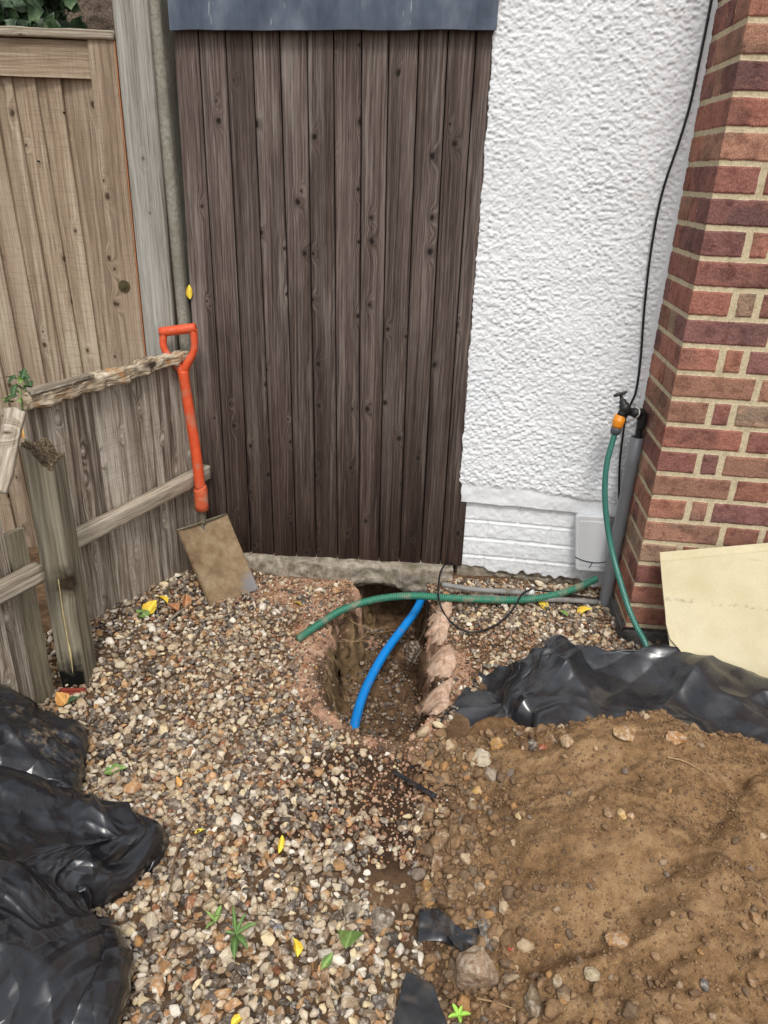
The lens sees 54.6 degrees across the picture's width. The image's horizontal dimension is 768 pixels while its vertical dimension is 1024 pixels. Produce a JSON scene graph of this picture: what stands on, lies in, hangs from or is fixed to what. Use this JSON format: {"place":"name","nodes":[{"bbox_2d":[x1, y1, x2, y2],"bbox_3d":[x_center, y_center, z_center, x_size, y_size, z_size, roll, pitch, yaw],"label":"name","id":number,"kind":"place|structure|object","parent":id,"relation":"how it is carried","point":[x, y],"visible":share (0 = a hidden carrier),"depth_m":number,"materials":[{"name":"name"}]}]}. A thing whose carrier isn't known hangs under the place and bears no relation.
{"place":"outdoors","nodes":[
{"label":"outdoors","id":0,"kind":"place"},
{"bbox_2d":[65,0,114,30],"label":"pebbledash wall","id":1,"kind":"structure","parent":0,"point":[96,14],"depth_m":2.58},
{"bbox_2d":[38,670,476,1023],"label":"gravel","id":2,"kind":"structure","parent":0,"point":[147,1010],"depth_m":1.59,"materials":[{"name":"gravel"}]},
{"bbox_2d":[0,684,87,791],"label":"rubble bag","id":3,"kind":"object","parent":2,"relation":"on","point":[50,747],"visible":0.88,"depth_m":1.73,"materials":[{"name":"plastic"}]},
{"bbox_2d":[61,696,77,706],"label":"fallen leaf","id":4,"kind":"object","parent":2,"relation":"on","point":[71,698],"visible":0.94,"depth_m":2.03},
{"bbox_2d":[55,692,70,705],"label":"fallen leaf","id":5,"kind":"object","parent":4,"relation":"on","point":[61,698],"visible":1,"depth_m":2.03,"materials":[{"name":"plant"}]},
{"bbox_2d":[58,688,86,694],"bbox_3d":[-0.874,0.511,2.089,0.075,0.038,0.020,-1,25,-7],"label":"terracotta shard","id":6,"kind":"object","parent":2,"relation":"on","point":[70,691],"visible":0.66,"depth_m":2.08,"materials":[{"name":"ceramic"}]},
{"bbox_2d":[0,765,168,1023],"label":"rubble bag","id":7,"kind":"object","parent":2,"relation":"on","point":[70,858],"visible":1,"depth_m":1.36,"materials":[{"name":"plastic"}]},
{"bbox_2d":[104,763,126,774],"bbox_3d":[-0.656,0.628,1.815,0.053,0.013,0.036,-11,37,-15],"label":"fallen leaf","id":8,"kind":"object","parent":2,"relation":"on","point":[108,769],"visible":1,"depth_m":1.82,"materials":[{"name":"plant"}]},
{"bbox_2d":[163,821,193,912],"bbox_3d":[-0.436,0.741,1.562,0.021,0.012,0.224,2,24,0],"label":"twig","id":9,"kind":"object","parent":2,"relation":"on","point":[188,829],"visible":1,"depth_m":1.57,"materials":[{"name":"wood"}]},
{"bbox_2d":[176,776,182,785],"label":"fallen leaf","id":10,"kind":"object","parent":2,"relation":"on","point":[178,779],"visible":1,"depth_m":1.79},
{"bbox_2d":[206,905,221,927],"bbox_3d":[-0.332,0.789,1.451,0.032,0.018,0.049,-4,25,-13],"label":"weed","id":11,"kind":"object","parent":2,"relation":"on","point":[218,913],"visible":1,"depth_m":1.45,"materials":[{"name":"green plant"}]},
{"bbox_2d":[231,1013,242,1023],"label":"fallen leaf","id":12,"kind":"object","parent":2,"relation":"on","point":[236,1019],"visible":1,"depth_m":1.29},
{"bbox_2d":[320,953,332,969],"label":"fallen leaf","id":13,"kind":"object","parent":2,"relation":"on","point":[327,960],"visible":1,"depth_m":1.38,"materials":[{"name":"plant"}]},
{"bbox_2d":[327,972,340,996],"bbox_3d":[-0.093,0.856,1.345,0.012,0.006,0.048,-12,28,-29],"label":"twig","id":14,"kind":"object","parent":2,"relation":"on","point":[335,985],"visible":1,"depth_m":1.34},
{"bbox_2d":[337,930,362,947],"bbox_3d":[-0.068,0.815,1.423,0.052,0.008,0.047,1,10,12],"label":"fallen leaf","id":15,"kind":"object","parent":2,"relation":"on","point":[348,938],"visible":1,"depth_m":1.43,"materials":[{"name":"plant"}]},
{"bbox_2d":[392,970,446,1023],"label":"plastic scrap","id":16,"kind":"object","parent":2,"relation":"on","point":[418,1002],"visible":1,"depth_m":1.32,"materials":[{"name":"plastic"}]},
{"bbox_2d":[28,547,640,1023],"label":"ground","id":17,"kind":"structure","parent":0,"point":[340,659],"depth_m":2.08,"materials":[{"name":"gravel"}]},
{"bbox_2d":[0,520,54,705],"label":"fence panel","id":18,"kind":"object","parent":17,"relation":"on","point":[25,669],"visible":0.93,"depth_m":1.89,"materials":[{"name":"brown wood"}]},
{"bbox_2d":[0,407,26,494],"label":"broken slat","id":19,"kind":"object","parent":18,"relation":"on","point":[13,419],"visible":1,"depth_m":1.70,"materials":[{"name":"beige wood"}]},
{"bbox_2d":[20,437,95,688],"bbox_3d":[-0.866,0.186,2.015,0.075,0.810,0.088,2,24,0],"label":"rotted fence post","id":20,"kind":"object","parent":17,"relation":"on","point":[45,468],"visible":0.92,"depth_m":1.95,"materials":[{"name":"brown wood"}]},
{"bbox_2d":[58,579,72,671],"bbox_3d":[-0.864,0.314,2.021,0.007,0.299,0.008,2,24,0],"label":"dry straw","id":21,"kind":"object","parent":20,"relation":"hanging from","point":[70,651],"visible":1,"depth_m":2.03,"materials":[{"name":"plant"}]},
{"bbox_2d":[0,26,146,547],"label":"fence panel","id":22,"kind":"object","parent":17,"relation":"on","point":[70,301],"visible":0.77,"depth_m":2.31,"materials":[{"name":"beige wood"}]},
{"bbox_2d":[0,0,86,28],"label":"ivy","id":23,"kind":"object","parent":22,"relation":"hanging from","point":[39,13],"visible":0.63,"depth_m":2.19,"materials":[{"name":"green plant"}]},
{"bbox_2d":[21,349,210,622],"bbox_3d":[-0.794,-0.040,2.383,0.073,0.881,0.694,14,27,24],"label":"fence panel","id":24,"kind":"object","parent":17,"relation":"on","point":[118,436],"visible":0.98,"depth_m":2.33,"materials":[{"name":"brown wood"}]},
{"bbox_2d":[2,368,32,440],"bbox_3d":[-0.999,-0.087,2.119,0.083,0.652,0.180,-10,27,-25],"label":"leafy weed","id":25,"kind":"object","parent":24,"relation":"attached to","point":[24,377],"visible":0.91,"depth_m":1.99,"materials":[{"name":"green plant"}]},
{"bbox_2d":[134,935,144,947],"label":"stone","id":26,"kind":"object","parent":17,"relation":"on","point":[138,940],"visible":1,"depth_m":1.42,"materials":[{"name":"stone"}]},
{"bbox_2d":[112,0,179,356],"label":"timber post","id":27,"kind":"object","parent":17,"relation":"on","point":[133,36],"visible":0.55,"depth_m":2.22,"materials":[{"name":"grey wood"}]},
{"bbox_2d":[149,0,206,518],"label":"concrete post","id":28,"kind":"object","parent":17,"relation":"on","point":[165,67],"visible":0.56,"depth_m":2.24,"materials":[{"name":"concrete"}]},
{"bbox_2d":[182,594,191,608],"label":"fallen leaf","id":29,"kind":"object","parent":17,"relation":"on","point":[186,599],"visible":0.99,"depth_m":2.50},
{"bbox_2d":[185,915,217,922],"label":"twig","id":30,"kind":"object","parent":17,"relation":"on","point":[199,921],"visible":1,"depth_m":1.45,"materials":[{"name":"wood"}]},
{"bbox_2d":[225,905,256,957],"bbox_3d":[-0.277,0.800,1.414,0.058,0.035,0.088,8,25,12],"label":"weed","id":31,"kind":"object","parent":17,"relation":"on","point":[237,940],"visible":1,"depth_m":1.42,"materials":[{"name":"green plant"}]},
{"bbox_2d":[272,924,284,930],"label":"stone","id":32,"kind":"object","parent":17,"relation":"on","point":[278,926],"visible":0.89,"depth_m":1.46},
{"bbox_2d":[278,835,284,852],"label":"fallen leaf","id":33,"kind":"object","parent":17,"relation":"on","point":[281,843],"visible":1,"depth_m":1.62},
{"bbox_2d":[293,938,302,956],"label":"fallen leaf","id":34,"kind":"object","parent":17,"relation":"on","point":[298,947],"visible":1,"depth_m":1.41,"materials":[{"name":"plant"}]},
{"bbox_2d":[244,550,452,592],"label":"concrete sill","id":35,"kind":"structure","parent":17,"relation":"on","point":[407,576],"depth_m":2.76,"materials":[{"name":"concrete"}]},
{"bbox_2d":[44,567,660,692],"bbox_3d":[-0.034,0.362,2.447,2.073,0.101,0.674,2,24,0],"label":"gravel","id":36,"kind":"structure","parent":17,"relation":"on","point":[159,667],"depth_m":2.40,"materials":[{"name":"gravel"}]},
{"bbox_2d":[136,610,149,617],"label":"fallen leaf","id":37,"kind":"object","parent":36,"relation":"on","point":[145,613],"visible":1,"depth_m":2.39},
{"bbox_2d":[142,600,156,613],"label":"fallen leaf","id":38,"kind":"object","parent":36,"relation":"on","point":[150,606],"visible":0.88,"depth_m":2.42,"materials":[{"name":"plant"}]},
{"bbox_2d":[156,596,168,602],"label":"fallen leaf","id":39,"kind":"object","parent":36,"relation":"on","point":[165,598],"visible":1,"depth_m":2.49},
{"bbox_2d":[167,603,179,610],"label":"fallen leaf","id":40,"kind":"object","parent":36,"relation":"on","point":[175,606],"visible":1,"depth_m":2.47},
{"bbox_2d":[167,603,189,622],"bbox_3d":[-0.676,0.329,2.452,0.014,0.012,0.145,9,25,16],"label":"wood splinter","id":41,"kind":"object","parent":36,"relation":"on","point":[174,615],"visible":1,"depth_m":2.43,"materials":[{"name":"beige wood"}]},
{"bbox_2d":[158,323,257,606],"bbox_3d":[-0.602,-0.156,2.484,0.196,0.911,0.298,-20,33,-40],"label":"shovel","id":42,"kind":"object","parent":36,"relation":"on","point":[217,558],"visible":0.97,"depth_m":2.56,"materials":[{"name":"metal"}]},
{"bbox_2d":[470,594,598,604],"bbox_3d":[0.527,0.307,2.605,0.449,0.021,0.026,2,24,0],"label":"conduit","id":43,"kind":"object","parent":36,"relation":"on","point":[576,600],"visible":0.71,"depth_m":2.60,"materials":[{"name":"plastic"}]},
{"bbox_2d":[539,602,548,609],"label":"fallen leaf","id":44,"kind":"object","parent":36,"relation":"on","point":[543,603],"visible":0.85,"depth_m":2.60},
{"bbox_2d":[577,606,591,614],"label":"fallen leaf","id":45,"kind":"object","parent":36,"relation":"on","point":[582,609],"visible":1,"depth_m":2.56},
{"bbox_2d":[343,902,361,922],"bbox_3d":[-0.062,0.809,1.492,0.039,0.028,0.045,2,24,0],"label":"stone","id":46,"kind":"object","parent":17,"relation":"on","point":[351,907],"visible":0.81,"depth_m":1.49,"materials":[{"name":"stone"}]},
{"bbox_2d":[332,625,418,741],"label":"pit stones","id":47,"kind":"object","parent":17,"relation":"on","point":[375,699],"visible":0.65,"depth_m":2.53,"materials":[{"name":"gravel"}]},
{"bbox_2d":[300,602,457,761],"bbox_3d":[-0.001,0.464,2.259,0.491,0.103,0.821,2,24,0],"label":"pit edge","id":48,"kind":"object","parent":17,"relation":"on","point":[358,728],"visible":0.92,"depth_m":2.09,"materials":[{"name":"soil"}]},
{"bbox_2d":[369,906,395,933],"bbox_3d":[-0.003,0.812,1.478,0.053,0.041,0.056,2,24,0],"label":"stone","id":49,"kind":"object","parent":17,"relation":"on","point":[382,917],"visible":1,"depth_m":1.47,"materials":[{"name":"stone"}]},
{"bbox_2d":[143,571,628,865],"bbox_3d":[0.097,0.626,2.241,1.367,0.329,1.284,2,24,0],"label":"grit","id":50,"kind":"object","parent":17,"relation":"on","point":[385,760],"visible":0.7,"depth_m":2.09,"materials":[{"name":"gravel"}]},
{"bbox_2d":[392,770,437,798],"bbox_3d":[0.074,0.655,1.796,0.135,0.007,0.016,21,31,36],"label":"plastic scrap","id":51,"kind":"object","parent":50,"relation":"on","point":[416,785],"visible":1,"depth_m":1.79,"materials":[{"name":"plastic"}]},
{"bbox_2d":[349,600,424,728],"bbox_3d":[0.022,0.480,2.541,0.080,0.109,0.948,9,25,15],"label":"blue water pipe","id":52,"kind":"object","parent":17,"relation":"on","point":[382,656],"visible":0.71,"depth_m":2.48,"materials":[{"name":"plastic"}]},
{"bbox_2d":[403,640,421,663],"bbox_3d":[0.094,0.464,2.484,0.064,0.064,0.068,2,24,0],"label":"stone","id":53,"kind":"object","parent":17,"relation":"on","point":[412,650],"visible":1,"depth_m":2.46,"materials":[{"name":"stone"}]},
{"bbox_2d":[420,678,452,715],"bbox_3d":[0.143,0.540,2.109,0.087,0.095,0.203,6,25,8],"label":"geotextile membrane","id":54,"kind":"object","parent":17,"relation":"on","point":[436,694],"visible":0.99,"depth_m":2.10,"materials":[{"name":"fabric"}]},
{"bbox_2d":[424,601,451,645],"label":"clay clods","id":55,"kind":"object","parent":17,"relation":"on","point":[439,627],"visible":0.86,"depth_m":2.44,"materials":[{"name":"soil"}]},
{"bbox_2d":[425,644,456,682],"bbox_3d":[0.173,0.463,2.266,0.093,0.072,0.175,2,24,0],"label":"geotextile membrane","id":56,"kind":"object","parent":17,"relation":"on","point":[445,661],"visible":1,"depth_m":2.24,"materials":[{"name":"fabric"}]},
{"bbox_2d":[295,575,598,641],"bbox_3d":[0.221,0.292,2.545,1.091,0.080,0.152,-6,26,-17],"label":"ribbed hose","id":57,"kind":"object","parent":17,"relation":"on","point":[317,625],"visible":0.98,"depth_m":2.56,"materials":[{"name":"rubber"}]},
{"bbox_2d":[448,928,479,951],"bbox_3d":[0.174,0.826,1.408,0.090,0.025,0.067,-4,25,-13],"label":"plastic scrap","id":58,"kind":"object","parent":17,"relation":"on","point":[464,940],"visible":0.51,"depth_m":1.42,"materials":[{"name":"plastic"}]},
{"bbox_2d":[441,582,534,595],"bbox_3d":[0.366,0.273,2.617,0.330,0.030,0.027,4,25,3],"label":"conduit","id":59,"kind":"object","parent":17,"relation":"on","point":[481,589],"visible":0.92,"depth_m":2.61,"materials":[{"name":"plastic"}]},
{"bbox_2d":[437,562,598,632],"bbox_3d":[0.456,0.312,2.529,0.588,0.070,0.375,9,25,14],"label":"black cable","id":60,"kind":"object","parent":17,"relation":"on","point":[490,627],"visible":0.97,"depth_m":2.52,"materials":[{"name":"rubber"}]},
{"bbox_2d":[558,610,567,615],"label":"fallen leaf","id":61,"kind":"object","parent":17,"relation":"on","point":[564,612],"visible":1,"depth_m":2.55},
{"bbox_2d":[454,0,718,586],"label":"white house wall","id":62,"kind":"structure","parent":17,"relation":"on","point":[588,102],"depth_m":2.26,"materials":[{"name":"paint"}]},
{"bbox_2d":[174,30,492,565],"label":"garden gate","id":63,"kind":"structure","parent":62,"relation":"attached to","point":[332,181],"depth_m":2.36,"materials":[{"name":"brown wood"}]},
{"bbox_2d":[186,285,191,298],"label":"fallen leaf","id":64,"kind":"object","parent":63,"relation":"attached to","point":[189,292],"visible":1,"depth_m":2.40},
{"bbox_2d":[167,0,498,30],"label":"lead flashing","id":65,"kind":"object","parent":63,"relation":"attached to","point":[319,15],"visible":1,"depth_m":2.04,"materials":[{"name":"metal"}]},
{"bbox_2d":[575,513,609,571],"bbox_3d":[0.734,0.105,2.626,0.144,0.216,0.058,5,25,7],"label":"junction box","id":66,"kind":"object","parent":62,"relation":"attached to","point":[591,549],"visible":0.75,"depth_m":2.60,"materials":[{"name":"white plastic"}]},
{"bbox_2d":[618,0,712,498],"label":"black cable","id":67,"kind":"object","parent":62,"relation":"attached to","point":[663,189],"visible":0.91,"depth_m":2.17,"materials":[{"name":"rubber"}]},
{"bbox_2d":[408,634,767,786],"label":"plastic sheet","id":68,"kind":"object","parent":17,"relation":"on","point":[556,679],"visible":0.58,"depth_m":2.10,"materials":[{"name":"plastic"}]},
{"bbox_2d":[660,543,767,677],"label":"cream board","id":69,"kind":"object","parent":68,"relation":"on","point":[715,600],"visible":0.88,"depth_m":2.20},
{"bbox_2d":[431,711,767,1023],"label":"soil heap","id":70,"kind":"object","parent":17,"relation":"on","point":[631,848],"visible":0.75,"depth_m":1.46,"materials":[{"name":"soil"}]},
{"bbox_2d":[421,879,434,907],"bbox_3d":[0.092,0.788,1.537,0.026,0.026,0.064,-1,25,-7],"label":"stone","id":71,"kind":"object","parent":70,"relation":"on","point":[426,885],"visible":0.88,"depth_m":1.54,"materials":[{"name":"stone"}]},
{"bbox_2d":[431,853,442,871],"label":"stone","id":72,"kind":"object","parent":70,"relation":"on","point":[437,860],"visible":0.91,"depth_m":1.60,"materials":[{"name":"stone"}]},
{"bbox_2d":[418,908,462,946],"bbox_3d":[0.120,0.805,1.446,0.111,0.023,0.075,2,24,0],"label":"plastic scrap","id":73,"kind":"object","parent":70,"relation":"on","point":[435,924],"visible":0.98,"depth_m":1.44,"materials":[{"name":"plastic"}]},
{"bbox_2d":[435,829,448,850],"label":"stone","id":74,"kind":"object","parent":70,"relation":"on","point":[442,835],"visible":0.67,"depth_m":1.64,"materials":[{"name":"stone"}]},
{"bbox_2d":[446,884,458,899],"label":"stone","id":75,"kind":"object","parent":70,"relation":"on","point":[452,890],"visible":1,"depth_m":1.50,"materials":[{"name":"stone"}]},
{"bbox_2d":[448,1003,470,1022],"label":"seedling","id":76,"kind":"object","parent":70,"relation":"on","point":[459,1012],"visible":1,"depth_m":1.29,"materials":[{"name":"green plant"}]},
{"bbox_2d":[454,945,498,991],"bbox_3d":[0.168,0.840,1.355,0.075,0.109,0.075,-12,28,-29],"label":"rock","id":77,"kind":"object","parent":70,"relation":"on","point":[475,967],"visible":0.93,"depth_m":1.33,"materials":[{"name":"stone"}]},
{"bbox_2d":[472,785,481,793],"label":"stone","id":78,"kind":"object","parent":70,"relation":"on","point":[476,790],"visible":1,"depth_m":1.75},
{"bbox_2d":[473,881,484,895],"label":"stone","id":79,"kind":"object","parent":70,"relation":"on","point":[479,885],"visible":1,"depth_m":1.49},
{"bbox_2d":[472,748,490,766],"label":"stone","id":80,"kind":"object","parent":70,"relation":"on","point":[482,756],"visible":0.95,"depth_m":1.81,"materials":[{"name":"stone"}]},
{"bbox_2d":[477,919,492,951],"bbox_3d":[0.197,0.805,1.424,0.034,0.028,0.074,2,24,0],"label":"stone","id":81,"kind":"object","parent":70,"relation":"on","point":[483,927],"visible":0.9,"depth_m":1.42,"materials":[{"name":"stone"}]},
{"bbox_2d":[484,767,496,782],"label":"stone","id":82,"kind":"object","parent":70,"relation":"on","point":[489,773],"visible":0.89,"depth_m":1.77,"materials":[{"name":"stone"}]},
{"bbox_2d":[477,997,511,1007],"bbox_3d":[0.191,0.848,1.286,0.062,0.018,0.005,12,26,20],"label":"root","id":83,"kind":"object","parent":70,"relation":"on","point":[482,999],"visible":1,"depth_m":1.29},
{"bbox_2d":[490,736,503,750],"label":"stone","id":84,"kind":"object","parent":70,"relation":"on","point":[495,743],"visible":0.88,"depth_m":1.85,"materials":[{"name":"stone"}]},
{"bbox_2d":[501,971,511,985],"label":"stone","id":85,"kind":"object","parent":70,"relation":"on","point":[505,974],"visible":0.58,"depth_m":1.35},
{"bbox_2d":[515,811,520,819],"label":"stone","id":86,"kind":"object","parent":70,"relation":"on","point":[517,815],"visible":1,"depth_m":1.61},
{"bbox_2d":[528,738,537,751],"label":"stone","id":87,"kind":"object","parent":70,"relation":"on","point":[533,743],"visible":1,"depth_m":1.82,"materials":[{"name":"stone"}]},
{"bbox_2d":[524,983,542,1019],"bbox_3d":[0.259,0.841,1.277,0.035,0.035,0.062,2,24,0],"label":"stone","id":88,"kind":"object","parent":70,"relation":"on","point":[533,1002],"visible":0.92,"depth_m":1.27,"materials":[{"name":"stone"}]},
{"bbox_2d":[539,744,546,749],"bbox_3d":[0.388,0.576,1.819,0.022,0.013,0.021,2,24,0],"label":"brick fragment","id":89,"kind":"object","parent":70,"relation":"on","point":[542,746],"visible":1,"depth_m":1.81,"materials":[{"name":"brick"}]},
{"bbox_2d":[544,733,555,743],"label":"stone","id":90,"kind":"object","parent":70,"relation":"on","point":[550,739],"visible":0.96,"depth_m":1.82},
{"bbox_2d":[552,974,561,987],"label":"stone","id":91,"kind":"object","parent":70,"relation":"on","point":[557,980],"visible":1,"depth_m":1.27,"materials":[{"name":"stone"}]},
{"bbox_2d":[557,992,567,1008],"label":"stone","id":92,"kind":"object","parent":70,"relation":"on","point":[563,995],"visible":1,"depth_m":1.25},
{"bbox_2d":[560,734,573,747],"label":"stone","id":93,"kind":"object","parent":70,"relation":"on","point":[566,740],"visible":1,"depth_m":1.75,"materials":[{"name":"stone"}]},
{"bbox_2d":[410,709,767,1023],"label":"soil clods","id":94,"kind":"object","parent":70,"relation":"on","point":[460,832],"visible":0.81,"depth_m":1.51,"materials":[{"name":"soil"}]},
{"bbox_2d":[584,966,600,981],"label":"stone","id":95,"kind":"object","parent":70,"relation":"on","point":[592,974],"visible":1,"depth_m":1.27,"materials":[{"name":"stone"}]},
{"bbox_2d":[604,807,612,817],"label":"stone","id":96,"kind":"object","parent":70,"relation":"on","point":[608,812],"visible":1,"depth_m":1.53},
{"bbox_2d":[605,929,630,948],"bbox_3d":[0.418,0.764,1.331,0.044,0.025,0.035,2,24,0],"label":"stone","id":97,"kind":"object","parent":70,"relation":"on","point":[621,939],"visible":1,"depth_m":1.32,"materials":[{"name":"stone"}]},
{"bbox_2d":[617,808,625,819],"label":"stone","id":98,"kind":"object","parent":70,"relation":"on","point":[621,814],"visible":1,"depth_m":1.52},
{"bbox_2d":[613,725,635,741],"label":"stone","id":99,"kind":"object","parent":70,"relation":"on","point":[624,732],"visible":1,"depth_m":1.73,"materials":[{"name":"stone"}]},
{"bbox_2d":[627,812,633,818],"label":"stone","id":100,"kind":"object","parent":70,"relation":"on","point":[630,815],"visible":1,"depth_m":1.51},
{"bbox_2d":[630,756,679,766],"bbox_3d":[0.612,0.564,1.681,0.108,0.033,0.007,2,24,0],"label":"twig","id":101,"kind":"object","parent":70,"relation":"on","point":[653,760],"visible":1,"depth_m":1.68,"materials":[{"name":"wood"}]},
{"bbox_2d":[665,731,686,744],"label":"stone","id":102,"kind":"object","parent":70,"relation":"on","point":[676,737],"visible":0.96,"depth_m":1.71,"materials":[{"name":"stone"}]},
{"bbox_2d":[667,756,703,771],"bbox_3d":[0.673,0.561,1.663,0.081,0.012,0.010,12,26,21],"label":"root","id":103,"kind":"object","parent":70,"relation":"on","point":[683,761],"visible":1,"depth_m":1.67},
{"bbox_2d":[700,978,708,991],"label":"stone","id":104,"kind":"object","parent":70,"relation":"on","point":[704,985],"visible":1,"depth_m":1.23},
{"bbox_2d":[746,972,755,987],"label":"stone","id":105,"kind":"object","parent":70,"relation":"on","point":[750,977],"visible":1,"depth_m":1.24,"materials":[{"name":"stone"}]},
{"bbox_2d":[749,909,761,924],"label":"stone","id":106,"kind":"object","parent":70,"relation":"on","point":[755,917],"visible":1,"depth_m":1.32,"materials":[{"name":"stone"}]},
{"bbox_2d":[599,435,642,606],"bbox_3d":[0.790,0.048,2.494,0.048,0.630,0.041,2,24,0],"label":"waste pipe","id":107,"kind":"object","parent":17,"relation":"on","point":[625,497],"visible":0.83,"depth_m":2.46,"materials":[{"name":"grey plastic"}]},
{"bbox_2d":[613,391,646,437],"bbox_3d":[0.764,-0.293,2.312,0.125,0.172,0.043,-5,26,-16],"label":"outdoor tap","id":108,"kind":"object","parent":107,"relation":"attached to","point":[626,410],"visible":1,"depth_m":2.29,"materials":[{"name":"black metal"}]},
{"bbox_2d":[602,414,648,646],"bbox_3d":[0.762,0.085,2.276,0.058,0.679,0.421,-5,25,-16],"label":"garden hose","id":109,"kind":"object","parent":108,"relation":"hanging from","point":[618,421],"visible":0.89,"depth_m":2.34,"materials":[{"name":"green plastic"}]},
{"bbox_2d":[608,0,767,644],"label":"brick pier","id":110,"kind":"structure","parent":17,"relation":"on","point":[701,481],"depth_m":2.06,"materials":[{"name":"brick"}]}
]}

